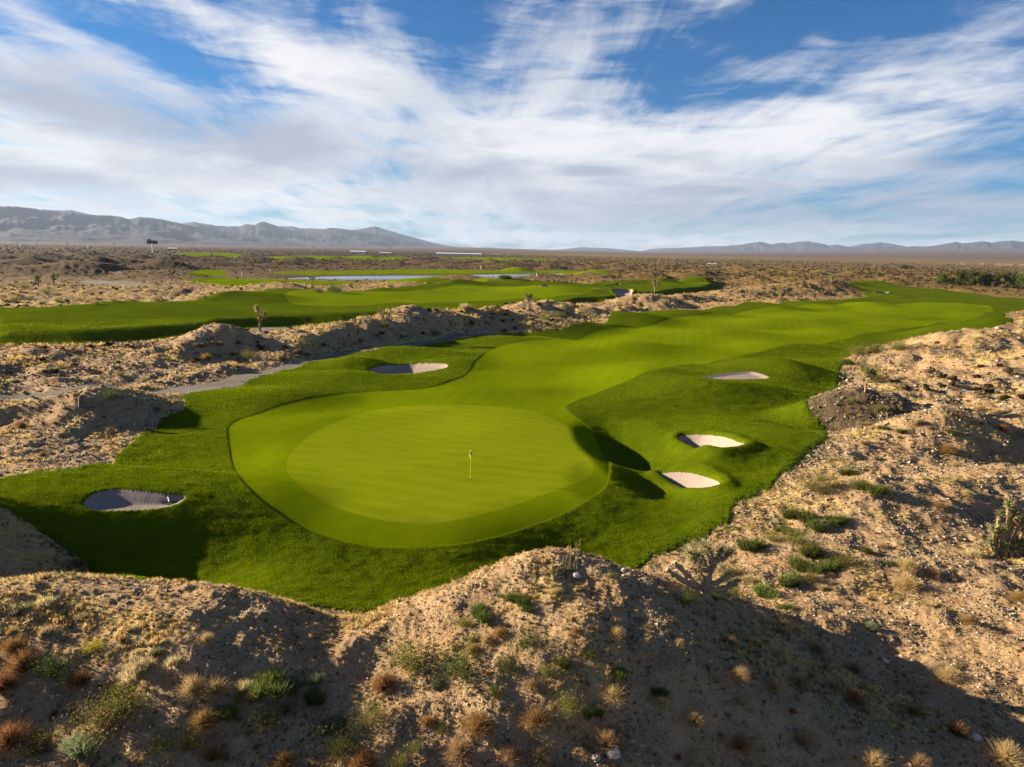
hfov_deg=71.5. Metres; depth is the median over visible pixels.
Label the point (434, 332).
dark bush
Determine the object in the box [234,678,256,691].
bunch grass
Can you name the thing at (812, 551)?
green bush
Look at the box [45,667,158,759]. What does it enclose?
olive bush
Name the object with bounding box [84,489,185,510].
bunker
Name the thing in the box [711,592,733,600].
dark bush
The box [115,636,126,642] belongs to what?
brown shrub
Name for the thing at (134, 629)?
bunch grass
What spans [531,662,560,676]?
olive bush
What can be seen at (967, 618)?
brown shrub
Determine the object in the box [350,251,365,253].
building
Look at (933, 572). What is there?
dry shrub
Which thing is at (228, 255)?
fairway
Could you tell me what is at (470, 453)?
flagstick
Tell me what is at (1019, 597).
brown shrub
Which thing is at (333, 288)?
dark bush
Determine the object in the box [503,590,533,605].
green bush
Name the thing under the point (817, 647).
dry shrub
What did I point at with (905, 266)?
desert tree
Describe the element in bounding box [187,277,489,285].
golf rough
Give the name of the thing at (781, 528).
green bush
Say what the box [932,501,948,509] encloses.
brown shrub
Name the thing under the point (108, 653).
bunch grass
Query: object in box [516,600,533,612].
green bush
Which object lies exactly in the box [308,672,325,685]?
sagebrush
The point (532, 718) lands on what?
brown shrub
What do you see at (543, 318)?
olive bush
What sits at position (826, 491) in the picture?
olive bush
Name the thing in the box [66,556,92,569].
olive bush
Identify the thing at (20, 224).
mountains
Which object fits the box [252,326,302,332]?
cart path
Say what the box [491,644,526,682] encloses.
dark bush
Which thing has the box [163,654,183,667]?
bunch grass
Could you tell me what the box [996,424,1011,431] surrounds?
brown shrub
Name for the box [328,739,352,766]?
olive bush
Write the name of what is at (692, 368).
rough grass
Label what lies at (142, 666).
bunch grass
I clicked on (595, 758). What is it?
boulder
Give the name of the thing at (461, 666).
dark bush
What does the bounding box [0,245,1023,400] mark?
desert brush
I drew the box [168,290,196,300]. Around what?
cart path
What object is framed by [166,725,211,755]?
olive bush
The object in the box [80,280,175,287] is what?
cart path
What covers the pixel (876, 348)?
dark bush
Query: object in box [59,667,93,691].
brown shrub
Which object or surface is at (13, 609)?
bunch grass
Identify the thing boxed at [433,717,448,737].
olive bush
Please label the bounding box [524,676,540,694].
dry shrub
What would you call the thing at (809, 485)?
olive bush
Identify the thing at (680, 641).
dry shrub
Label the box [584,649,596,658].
green bush
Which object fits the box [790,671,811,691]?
dry shrub
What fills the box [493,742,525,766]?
dry shrub
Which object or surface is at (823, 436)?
edge weeds
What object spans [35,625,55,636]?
bunch grass
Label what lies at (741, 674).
dry shrub
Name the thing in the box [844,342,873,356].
olive bush
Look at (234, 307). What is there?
golf rough
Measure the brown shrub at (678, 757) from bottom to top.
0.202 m
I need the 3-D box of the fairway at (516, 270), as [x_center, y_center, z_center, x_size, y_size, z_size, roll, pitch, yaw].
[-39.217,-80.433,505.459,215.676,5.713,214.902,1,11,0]
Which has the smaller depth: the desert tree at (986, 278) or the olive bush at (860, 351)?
the olive bush at (860, 351)
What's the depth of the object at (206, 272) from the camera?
390.99 m
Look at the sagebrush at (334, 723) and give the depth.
23.03 m
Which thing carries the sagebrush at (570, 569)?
on the desert ground at (26, 269)
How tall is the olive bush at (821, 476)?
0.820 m
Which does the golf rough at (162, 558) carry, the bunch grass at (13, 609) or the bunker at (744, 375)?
the bunker at (744, 375)
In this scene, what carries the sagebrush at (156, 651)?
on the desert ground at (26, 269)
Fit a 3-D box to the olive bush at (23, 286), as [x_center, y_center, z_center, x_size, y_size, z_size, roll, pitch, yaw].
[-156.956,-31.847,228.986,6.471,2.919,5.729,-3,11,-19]
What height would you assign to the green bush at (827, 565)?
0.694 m
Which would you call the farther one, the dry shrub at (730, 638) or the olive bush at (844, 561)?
the olive bush at (844, 561)
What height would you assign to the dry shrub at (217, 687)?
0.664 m
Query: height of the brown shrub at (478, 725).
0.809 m
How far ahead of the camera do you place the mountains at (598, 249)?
18628.28 m
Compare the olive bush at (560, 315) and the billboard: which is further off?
the billboard
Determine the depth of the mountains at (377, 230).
15435.89 m
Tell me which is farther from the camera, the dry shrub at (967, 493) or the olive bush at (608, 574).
the dry shrub at (967, 493)
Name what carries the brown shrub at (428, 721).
on the desert ground at (26, 269)
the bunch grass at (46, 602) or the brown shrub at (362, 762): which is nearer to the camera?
the brown shrub at (362, 762)
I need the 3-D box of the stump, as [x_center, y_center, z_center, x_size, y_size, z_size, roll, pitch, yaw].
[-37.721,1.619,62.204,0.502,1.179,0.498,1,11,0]
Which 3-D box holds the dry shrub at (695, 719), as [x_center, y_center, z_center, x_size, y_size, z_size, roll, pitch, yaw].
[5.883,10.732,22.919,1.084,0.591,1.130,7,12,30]
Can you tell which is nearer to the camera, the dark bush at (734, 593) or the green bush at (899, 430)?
the dark bush at (734, 593)
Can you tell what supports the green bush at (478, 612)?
on the desert ground at (26, 269)
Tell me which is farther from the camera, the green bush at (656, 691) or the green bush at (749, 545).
the green bush at (749, 545)
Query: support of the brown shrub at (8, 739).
on the desert ground at (26, 269)
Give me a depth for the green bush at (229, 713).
23.10 m
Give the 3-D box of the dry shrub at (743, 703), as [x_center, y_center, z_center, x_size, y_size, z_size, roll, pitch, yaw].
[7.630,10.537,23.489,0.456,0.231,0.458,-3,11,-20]
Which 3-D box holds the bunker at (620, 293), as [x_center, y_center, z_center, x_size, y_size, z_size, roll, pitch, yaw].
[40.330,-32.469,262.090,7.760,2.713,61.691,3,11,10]
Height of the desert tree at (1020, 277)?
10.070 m
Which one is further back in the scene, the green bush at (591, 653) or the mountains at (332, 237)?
the mountains at (332, 237)
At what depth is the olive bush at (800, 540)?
40.55 m
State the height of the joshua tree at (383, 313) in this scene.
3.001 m
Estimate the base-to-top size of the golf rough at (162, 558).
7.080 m
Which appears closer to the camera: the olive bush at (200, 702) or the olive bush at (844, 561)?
the olive bush at (200, 702)
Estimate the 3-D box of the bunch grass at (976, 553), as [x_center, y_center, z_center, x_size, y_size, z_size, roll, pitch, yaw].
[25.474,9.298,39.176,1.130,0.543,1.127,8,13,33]
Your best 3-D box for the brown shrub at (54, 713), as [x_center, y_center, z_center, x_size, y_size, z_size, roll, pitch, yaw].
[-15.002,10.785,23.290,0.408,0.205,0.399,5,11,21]
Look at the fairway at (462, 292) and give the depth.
219.67 m
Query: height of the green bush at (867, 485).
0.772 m
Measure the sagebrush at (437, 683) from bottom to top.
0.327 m
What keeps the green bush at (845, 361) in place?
on the desert ground at (26, 269)
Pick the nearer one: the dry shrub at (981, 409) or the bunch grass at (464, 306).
the dry shrub at (981, 409)
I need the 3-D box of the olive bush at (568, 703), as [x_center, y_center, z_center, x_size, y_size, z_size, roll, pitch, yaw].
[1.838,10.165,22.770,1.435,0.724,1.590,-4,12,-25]
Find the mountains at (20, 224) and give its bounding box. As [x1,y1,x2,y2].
[0,206,303,246]
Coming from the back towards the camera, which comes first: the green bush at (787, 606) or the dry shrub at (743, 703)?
the green bush at (787, 606)
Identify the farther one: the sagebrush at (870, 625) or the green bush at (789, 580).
the green bush at (789, 580)
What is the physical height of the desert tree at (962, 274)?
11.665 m
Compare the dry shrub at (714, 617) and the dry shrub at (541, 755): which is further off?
the dry shrub at (714, 617)
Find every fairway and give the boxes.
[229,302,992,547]
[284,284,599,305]
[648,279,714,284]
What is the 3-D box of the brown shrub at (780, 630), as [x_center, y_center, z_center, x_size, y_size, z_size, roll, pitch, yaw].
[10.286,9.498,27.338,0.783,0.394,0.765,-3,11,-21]
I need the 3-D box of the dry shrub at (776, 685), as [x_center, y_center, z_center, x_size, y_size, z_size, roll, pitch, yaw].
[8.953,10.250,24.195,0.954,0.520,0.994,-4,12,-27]
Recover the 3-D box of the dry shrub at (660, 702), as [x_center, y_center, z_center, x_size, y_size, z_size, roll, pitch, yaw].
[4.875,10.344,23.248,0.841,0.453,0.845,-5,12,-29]
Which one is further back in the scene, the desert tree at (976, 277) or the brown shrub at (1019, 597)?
the desert tree at (976, 277)
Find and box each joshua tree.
[33,274,40,285]
[49,271,58,285]
[167,269,175,279]
[252,304,267,331]
[353,318,361,334]
[377,309,388,321]
[524,293,533,309]
[652,279,659,293]
[664,536,742,603]
[859,365,878,392]
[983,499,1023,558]
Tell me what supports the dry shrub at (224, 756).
on the desert ground at (26, 269)
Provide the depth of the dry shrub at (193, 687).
23.57 m
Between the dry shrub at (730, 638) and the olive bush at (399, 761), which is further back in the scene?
the dry shrub at (730, 638)
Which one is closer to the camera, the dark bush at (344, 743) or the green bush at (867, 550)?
the dark bush at (344, 743)
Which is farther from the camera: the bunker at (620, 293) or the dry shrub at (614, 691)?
the bunker at (620, 293)
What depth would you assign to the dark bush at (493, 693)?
23.20 m
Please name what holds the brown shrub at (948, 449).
on the desert ground at (26, 269)
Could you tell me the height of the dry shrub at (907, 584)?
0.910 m
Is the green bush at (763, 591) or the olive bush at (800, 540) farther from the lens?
the olive bush at (800, 540)
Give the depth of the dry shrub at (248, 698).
23.61 m
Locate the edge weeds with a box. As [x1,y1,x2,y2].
[4,347,848,613]
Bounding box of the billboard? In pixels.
[147,239,157,252]
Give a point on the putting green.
(407, 464)
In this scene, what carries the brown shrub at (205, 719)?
on the desert ground at (26, 269)
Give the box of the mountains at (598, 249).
[557,246,718,251]
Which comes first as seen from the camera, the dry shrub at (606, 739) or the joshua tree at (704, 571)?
the dry shrub at (606, 739)
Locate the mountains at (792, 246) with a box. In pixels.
[651,241,906,251]
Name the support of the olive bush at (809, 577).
on the desert ground at (26, 269)
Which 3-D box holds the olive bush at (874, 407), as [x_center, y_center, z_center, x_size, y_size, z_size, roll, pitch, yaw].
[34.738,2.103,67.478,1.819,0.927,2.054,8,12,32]
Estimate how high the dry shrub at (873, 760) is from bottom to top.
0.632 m
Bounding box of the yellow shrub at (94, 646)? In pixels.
[78,631,108,654]
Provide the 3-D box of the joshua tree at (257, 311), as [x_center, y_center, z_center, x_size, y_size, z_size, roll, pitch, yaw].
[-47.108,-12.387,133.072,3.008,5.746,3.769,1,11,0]
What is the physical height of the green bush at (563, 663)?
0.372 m
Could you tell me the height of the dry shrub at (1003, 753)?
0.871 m
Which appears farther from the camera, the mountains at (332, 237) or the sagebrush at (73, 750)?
the mountains at (332, 237)
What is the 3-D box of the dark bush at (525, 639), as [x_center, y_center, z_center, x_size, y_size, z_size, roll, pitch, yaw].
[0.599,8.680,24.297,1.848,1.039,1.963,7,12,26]
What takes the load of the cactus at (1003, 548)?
on the desert ground at (26, 269)
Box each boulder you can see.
[572,572,580,578]
[591,753,600,761]
[606,745,620,758]
[971,733,981,741]
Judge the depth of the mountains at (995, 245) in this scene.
12813.65 m
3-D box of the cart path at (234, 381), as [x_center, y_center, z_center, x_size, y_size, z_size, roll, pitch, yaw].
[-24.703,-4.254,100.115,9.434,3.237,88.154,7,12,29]
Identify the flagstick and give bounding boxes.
[469,448,472,478]
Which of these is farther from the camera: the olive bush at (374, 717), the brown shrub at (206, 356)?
the brown shrub at (206, 356)
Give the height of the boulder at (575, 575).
0.254 m
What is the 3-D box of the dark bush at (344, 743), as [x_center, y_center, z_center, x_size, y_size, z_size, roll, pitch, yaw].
[-5.145,11.130,22.558,1.933,1.023,1.820,0,11,-9]
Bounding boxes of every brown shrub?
[0,634,31,654]
[0,646,45,681]
[0,668,26,698]
[0,716,39,755]
[13,420,30,427]
[37,451,48,455]
[49,710,57,718]
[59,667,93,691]
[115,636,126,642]
[179,702,220,736]
[198,742,227,766]
[199,353,212,361]
[244,728,253,736]
[266,747,299,766]
[341,746,384,766]
[364,670,401,695]
[416,714,439,729]
[454,706,498,744]
[462,643,481,656]
[483,669,491,676]
[491,625,509,639]
[517,702,552,735]
[570,626,581,635]
[674,754,681,761]
[728,733,755,757]
[773,625,788,637]
[788,706,796,714]
[841,687,871,706]
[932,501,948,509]
[936,441,960,454]
[945,718,973,742]
[957,613,977,625]
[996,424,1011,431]
[1006,590,1023,603]
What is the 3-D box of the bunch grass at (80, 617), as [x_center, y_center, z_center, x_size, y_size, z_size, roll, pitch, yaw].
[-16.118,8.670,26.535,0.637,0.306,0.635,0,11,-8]
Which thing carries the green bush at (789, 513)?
on the desert ground at (26, 269)
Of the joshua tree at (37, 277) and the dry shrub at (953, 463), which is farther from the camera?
the joshua tree at (37, 277)
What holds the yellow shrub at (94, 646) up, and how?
on the desert ground at (26, 269)
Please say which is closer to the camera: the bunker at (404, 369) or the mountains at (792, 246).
the bunker at (404, 369)
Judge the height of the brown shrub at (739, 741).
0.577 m
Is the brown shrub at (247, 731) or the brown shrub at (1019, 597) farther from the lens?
the brown shrub at (1019, 597)
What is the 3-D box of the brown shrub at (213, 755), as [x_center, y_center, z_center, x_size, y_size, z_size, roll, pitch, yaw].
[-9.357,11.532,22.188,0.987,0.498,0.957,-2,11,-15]
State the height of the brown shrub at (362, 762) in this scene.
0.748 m
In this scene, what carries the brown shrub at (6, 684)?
on the desert ground at (26, 269)
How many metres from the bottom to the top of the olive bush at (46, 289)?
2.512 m
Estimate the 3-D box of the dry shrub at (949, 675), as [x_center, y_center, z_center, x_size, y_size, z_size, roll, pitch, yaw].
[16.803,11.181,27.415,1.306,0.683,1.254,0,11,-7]
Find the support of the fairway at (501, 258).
on the desert ground at (26, 269)
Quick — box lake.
[279,273,562,279]
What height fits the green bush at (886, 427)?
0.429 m
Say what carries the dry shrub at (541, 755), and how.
on the desert ground at (26, 269)
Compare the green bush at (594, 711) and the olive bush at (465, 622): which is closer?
the green bush at (594, 711)
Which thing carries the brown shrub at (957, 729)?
on the desert ground at (26, 269)
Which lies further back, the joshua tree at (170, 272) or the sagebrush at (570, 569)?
the joshua tree at (170, 272)
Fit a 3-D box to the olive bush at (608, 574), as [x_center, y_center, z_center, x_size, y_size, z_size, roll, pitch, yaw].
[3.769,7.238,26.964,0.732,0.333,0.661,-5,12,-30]
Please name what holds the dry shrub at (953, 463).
on the desert ground at (26, 269)
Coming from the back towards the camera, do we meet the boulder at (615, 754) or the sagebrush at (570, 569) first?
the sagebrush at (570, 569)
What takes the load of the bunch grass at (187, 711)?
on the desert ground at (26, 269)
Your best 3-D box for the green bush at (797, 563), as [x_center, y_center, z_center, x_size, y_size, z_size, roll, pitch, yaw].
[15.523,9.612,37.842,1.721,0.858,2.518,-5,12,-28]
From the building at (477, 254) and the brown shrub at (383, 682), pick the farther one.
the building at (477, 254)
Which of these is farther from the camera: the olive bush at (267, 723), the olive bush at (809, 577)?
the olive bush at (809, 577)
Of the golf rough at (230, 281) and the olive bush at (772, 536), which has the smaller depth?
the olive bush at (772, 536)
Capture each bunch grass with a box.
[2,600,33,615]
[34,592,56,607]
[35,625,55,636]
[73,611,85,621]
[103,648,115,656]
[116,652,159,683]
[129,622,139,631]
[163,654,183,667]
[182,709,189,714]
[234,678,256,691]
[460,303,471,309]
[550,586,562,593]
[740,574,757,584]
[816,583,830,590]
[911,418,924,423]
[965,547,982,558]
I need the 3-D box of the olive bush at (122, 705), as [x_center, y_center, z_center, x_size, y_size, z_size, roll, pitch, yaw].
[-12.665,10.114,23.066,2.429,1.237,2.744,7,12,27]
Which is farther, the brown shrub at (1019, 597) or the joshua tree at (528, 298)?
the joshua tree at (528, 298)
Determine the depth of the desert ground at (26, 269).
28.72 m
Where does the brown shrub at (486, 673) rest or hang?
on the desert ground at (26, 269)
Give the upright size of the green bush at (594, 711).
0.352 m
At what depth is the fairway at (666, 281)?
340.36 m
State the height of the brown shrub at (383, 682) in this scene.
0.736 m
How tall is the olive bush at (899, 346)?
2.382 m
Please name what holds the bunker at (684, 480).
on the golf rough at (162, 558)
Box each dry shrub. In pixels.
[172,670,211,699]
[196,631,214,643]
[198,675,231,700]
[220,753,229,760]
[237,688,260,707]
[438,734,480,766]
[478,631,492,643]
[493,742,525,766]
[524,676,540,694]
[524,741,553,766]
[587,723,625,757]
[599,682,628,707]
[607,626,629,641]
[649,695,673,711]
[674,637,685,647]
[682,706,708,729]
[710,613,718,620]
[723,633,740,647]
[727,664,752,682]
[738,699,747,706]
[761,675,788,694]
[789,727,816,752]
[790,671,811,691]
[807,638,833,660]
[841,657,868,677]
[857,747,893,766]
[878,542,886,549]
[890,573,927,592]
[894,556,923,572]
[907,751,934,766]
[925,567,943,579]
[931,663,966,685]
[947,460,961,466]
[959,488,974,496]
[975,405,989,411]
[982,737,1023,766]
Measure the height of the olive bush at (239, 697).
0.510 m
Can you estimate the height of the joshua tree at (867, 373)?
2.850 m
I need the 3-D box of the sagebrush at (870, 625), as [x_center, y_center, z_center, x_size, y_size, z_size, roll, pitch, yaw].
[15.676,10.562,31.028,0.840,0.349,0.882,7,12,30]
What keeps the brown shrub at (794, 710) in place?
on the desert ground at (26, 269)
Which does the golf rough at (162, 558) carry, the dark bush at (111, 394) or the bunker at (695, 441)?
the bunker at (695, 441)
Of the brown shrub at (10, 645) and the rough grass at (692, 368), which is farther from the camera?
the rough grass at (692, 368)
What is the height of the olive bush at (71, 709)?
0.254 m
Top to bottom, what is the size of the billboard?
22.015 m
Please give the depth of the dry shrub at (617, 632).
24.57 m
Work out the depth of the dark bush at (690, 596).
26.70 m
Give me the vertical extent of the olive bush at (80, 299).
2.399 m
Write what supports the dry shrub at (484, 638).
on the desert ground at (26, 269)
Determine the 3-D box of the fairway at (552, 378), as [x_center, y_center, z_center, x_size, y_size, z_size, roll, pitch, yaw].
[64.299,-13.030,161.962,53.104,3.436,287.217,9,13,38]
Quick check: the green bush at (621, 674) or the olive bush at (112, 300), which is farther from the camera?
the olive bush at (112, 300)
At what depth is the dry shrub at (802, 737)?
23.01 m
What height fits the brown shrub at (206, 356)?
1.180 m
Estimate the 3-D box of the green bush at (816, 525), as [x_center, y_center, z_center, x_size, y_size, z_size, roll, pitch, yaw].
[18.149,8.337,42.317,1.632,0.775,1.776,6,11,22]
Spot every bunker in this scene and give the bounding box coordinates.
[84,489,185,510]
[369,363,447,373]
[613,289,632,297]
[660,472,719,487]
[679,434,743,447]
[702,371,768,378]
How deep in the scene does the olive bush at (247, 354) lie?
99.44 m
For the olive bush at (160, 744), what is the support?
on the desert ground at (26, 269)
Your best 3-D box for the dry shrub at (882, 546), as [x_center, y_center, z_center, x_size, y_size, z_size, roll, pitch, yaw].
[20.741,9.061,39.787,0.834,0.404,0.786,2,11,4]
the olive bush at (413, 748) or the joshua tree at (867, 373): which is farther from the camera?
the joshua tree at (867, 373)
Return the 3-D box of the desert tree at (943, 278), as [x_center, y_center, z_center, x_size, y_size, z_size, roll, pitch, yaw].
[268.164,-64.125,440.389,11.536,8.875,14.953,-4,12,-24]
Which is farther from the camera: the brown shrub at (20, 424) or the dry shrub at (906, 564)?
the brown shrub at (20, 424)
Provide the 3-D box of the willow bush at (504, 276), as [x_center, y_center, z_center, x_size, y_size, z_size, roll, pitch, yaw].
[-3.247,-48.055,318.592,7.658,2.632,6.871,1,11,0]
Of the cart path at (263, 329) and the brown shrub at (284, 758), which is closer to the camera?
the brown shrub at (284, 758)
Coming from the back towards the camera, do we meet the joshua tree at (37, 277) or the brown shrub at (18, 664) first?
the joshua tree at (37, 277)
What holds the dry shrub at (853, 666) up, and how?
on the desert ground at (26, 269)
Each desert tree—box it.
[897,264,914,268]
[932,273,958,285]
[950,269,971,285]
[966,269,986,285]
[978,276,992,285]
[984,272,1010,286]
[994,272,1020,286]
[1009,273,1023,287]
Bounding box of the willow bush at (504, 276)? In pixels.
[498,274,512,278]
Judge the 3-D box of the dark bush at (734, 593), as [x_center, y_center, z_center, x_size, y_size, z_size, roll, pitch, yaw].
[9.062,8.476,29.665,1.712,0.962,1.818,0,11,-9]
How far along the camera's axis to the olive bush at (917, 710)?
24.65 m
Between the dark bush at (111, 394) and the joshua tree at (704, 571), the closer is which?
the joshua tree at (704, 571)
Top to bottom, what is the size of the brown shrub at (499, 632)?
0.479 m
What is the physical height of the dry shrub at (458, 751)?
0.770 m
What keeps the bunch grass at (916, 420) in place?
on the desert ground at (26, 269)
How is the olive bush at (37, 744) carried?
on the desert ground at (26, 269)
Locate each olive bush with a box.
[6,295,22,302]
[7,723,63,766]
[18,283,34,288]
[38,286,53,293]
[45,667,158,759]
[64,707,77,712]
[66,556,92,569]
[73,296,86,301]
[76,662,158,734]
[106,296,122,302]
[138,726,182,756]
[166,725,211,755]
[195,695,205,704]
[227,686,249,706]
[235,348,256,358]
[243,701,293,740]
[274,691,300,720]
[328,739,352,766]
[343,691,394,736]
[367,620,443,685]
[385,746,415,766]
[402,731,427,753]
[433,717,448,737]
[449,613,475,628]
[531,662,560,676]
[535,312,555,320]
[548,306,567,317]
[548,685,587,717]
[605,570,618,579]
[715,559,749,576]
[759,527,782,541]
[776,524,819,551]
[796,472,832,493]
[799,567,825,584]
[809,483,833,495]
[810,471,832,480]
[818,474,848,492]
[820,543,870,569]
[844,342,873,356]
[866,367,892,383]
[870,401,883,410]
[874,484,895,496]
[884,338,913,350]
[894,698,932,720]
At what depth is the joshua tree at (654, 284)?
272.18 m
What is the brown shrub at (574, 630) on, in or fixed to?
on the desert ground at (26, 269)
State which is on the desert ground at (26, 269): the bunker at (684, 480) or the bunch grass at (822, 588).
the bunch grass at (822, 588)
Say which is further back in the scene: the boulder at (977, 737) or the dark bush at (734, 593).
the dark bush at (734, 593)
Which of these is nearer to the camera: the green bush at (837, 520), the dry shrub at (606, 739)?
the dry shrub at (606, 739)
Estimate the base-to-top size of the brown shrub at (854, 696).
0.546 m
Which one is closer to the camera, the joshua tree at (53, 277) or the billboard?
the joshua tree at (53, 277)
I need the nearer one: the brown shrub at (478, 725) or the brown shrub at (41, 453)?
the brown shrub at (478, 725)
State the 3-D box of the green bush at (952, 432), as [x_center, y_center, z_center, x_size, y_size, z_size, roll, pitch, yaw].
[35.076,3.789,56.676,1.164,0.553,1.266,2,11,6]
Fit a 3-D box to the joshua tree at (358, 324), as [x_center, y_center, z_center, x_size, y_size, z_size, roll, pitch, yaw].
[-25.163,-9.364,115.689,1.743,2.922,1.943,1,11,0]
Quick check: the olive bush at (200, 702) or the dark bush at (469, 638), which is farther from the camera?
the dark bush at (469, 638)
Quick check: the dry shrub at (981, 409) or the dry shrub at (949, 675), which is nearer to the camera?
the dry shrub at (949, 675)
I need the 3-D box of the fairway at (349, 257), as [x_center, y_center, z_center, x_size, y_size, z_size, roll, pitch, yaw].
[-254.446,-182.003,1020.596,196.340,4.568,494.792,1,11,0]
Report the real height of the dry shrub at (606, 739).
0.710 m
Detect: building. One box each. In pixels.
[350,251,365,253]
[436,253,481,255]
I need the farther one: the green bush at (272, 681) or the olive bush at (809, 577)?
the olive bush at (809, 577)
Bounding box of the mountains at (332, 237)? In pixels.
[189,222,431,246]
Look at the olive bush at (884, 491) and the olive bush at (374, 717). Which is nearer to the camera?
the olive bush at (374, 717)
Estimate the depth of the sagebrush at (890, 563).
37.76 m
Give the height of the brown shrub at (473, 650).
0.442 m
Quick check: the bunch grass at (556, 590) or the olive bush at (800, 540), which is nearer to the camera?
the bunch grass at (556, 590)
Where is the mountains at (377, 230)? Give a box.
[42,209,452,246]
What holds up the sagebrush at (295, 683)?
on the desert ground at (26, 269)
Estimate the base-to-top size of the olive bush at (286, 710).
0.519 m
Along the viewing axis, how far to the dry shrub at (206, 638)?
25.04 m
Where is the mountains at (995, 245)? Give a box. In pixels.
[797,241,1023,250]
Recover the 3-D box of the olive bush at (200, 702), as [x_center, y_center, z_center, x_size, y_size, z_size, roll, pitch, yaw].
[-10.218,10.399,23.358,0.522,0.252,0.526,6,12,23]
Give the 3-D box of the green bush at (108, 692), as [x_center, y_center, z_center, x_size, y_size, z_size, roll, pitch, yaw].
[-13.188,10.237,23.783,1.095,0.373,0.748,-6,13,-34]
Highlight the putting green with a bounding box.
[286,405,593,522]
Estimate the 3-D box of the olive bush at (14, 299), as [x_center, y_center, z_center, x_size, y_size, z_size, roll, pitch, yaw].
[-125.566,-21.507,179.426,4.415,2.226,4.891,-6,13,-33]
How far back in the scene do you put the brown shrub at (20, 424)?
60.18 m
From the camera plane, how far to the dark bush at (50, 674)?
24.13 m
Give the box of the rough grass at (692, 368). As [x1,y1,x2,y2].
[0,318,869,610]
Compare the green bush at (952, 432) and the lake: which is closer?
the green bush at (952, 432)
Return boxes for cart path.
[0,333,496,398]
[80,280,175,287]
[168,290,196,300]
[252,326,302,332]
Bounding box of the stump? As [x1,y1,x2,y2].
[78,395,83,407]
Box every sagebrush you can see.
[56,727,104,761]
[150,647,162,655]
[280,675,307,693]
[307,709,350,734]
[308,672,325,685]
[430,675,447,690]
[564,566,573,571]
[863,620,881,631]
[883,559,894,566]
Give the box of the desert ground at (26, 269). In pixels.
[0,241,1023,766]
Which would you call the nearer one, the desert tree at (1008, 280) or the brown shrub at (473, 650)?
the brown shrub at (473, 650)
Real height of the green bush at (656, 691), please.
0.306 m
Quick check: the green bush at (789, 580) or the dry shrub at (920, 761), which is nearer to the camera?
the dry shrub at (920, 761)
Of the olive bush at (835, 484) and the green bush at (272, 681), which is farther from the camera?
the olive bush at (835, 484)
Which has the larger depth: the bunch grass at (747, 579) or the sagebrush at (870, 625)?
the bunch grass at (747, 579)
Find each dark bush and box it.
[12,645,91,687]
[96,387,128,399]
[317,722,373,760]
[325,279,346,293]
[429,327,438,334]
[430,635,498,694]
[463,631,480,646]
[483,680,510,708]
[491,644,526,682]
[501,614,547,655]
[672,583,709,606]
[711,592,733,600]
[721,577,748,601]
[862,338,888,352]
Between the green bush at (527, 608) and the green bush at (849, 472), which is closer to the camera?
the green bush at (527, 608)
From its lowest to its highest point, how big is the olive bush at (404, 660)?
1.423 m
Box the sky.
[0,0,1023,250]
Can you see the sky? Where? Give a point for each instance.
(636, 125)
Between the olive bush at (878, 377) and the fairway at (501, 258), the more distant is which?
the fairway at (501, 258)
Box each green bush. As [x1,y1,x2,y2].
[102,683,125,697]
[212,701,241,721]
[244,663,291,700]
[288,684,327,706]
[468,600,493,623]
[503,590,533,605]
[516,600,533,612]
[556,656,572,669]
[581,704,606,719]
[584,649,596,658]
[612,666,630,680]
[650,686,671,696]
[734,536,770,551]
[750,581,783,599]
[772,524,795,535]
[775,569,803,587]
[775,601,795,610]
[776,506,816,522]
[785,552,823,573]
[794,541,828,559]
[806,517,827,532]
[816,554,843,571]
[821,513,852,526]
[837,466,860,475]
[838,357,853,364]
[851,478,890,495]
[860,545,874,553]
[877,425,890,430]
[894,428,908,432]
[945,428,957,434]
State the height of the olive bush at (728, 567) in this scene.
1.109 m
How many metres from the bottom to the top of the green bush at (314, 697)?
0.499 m

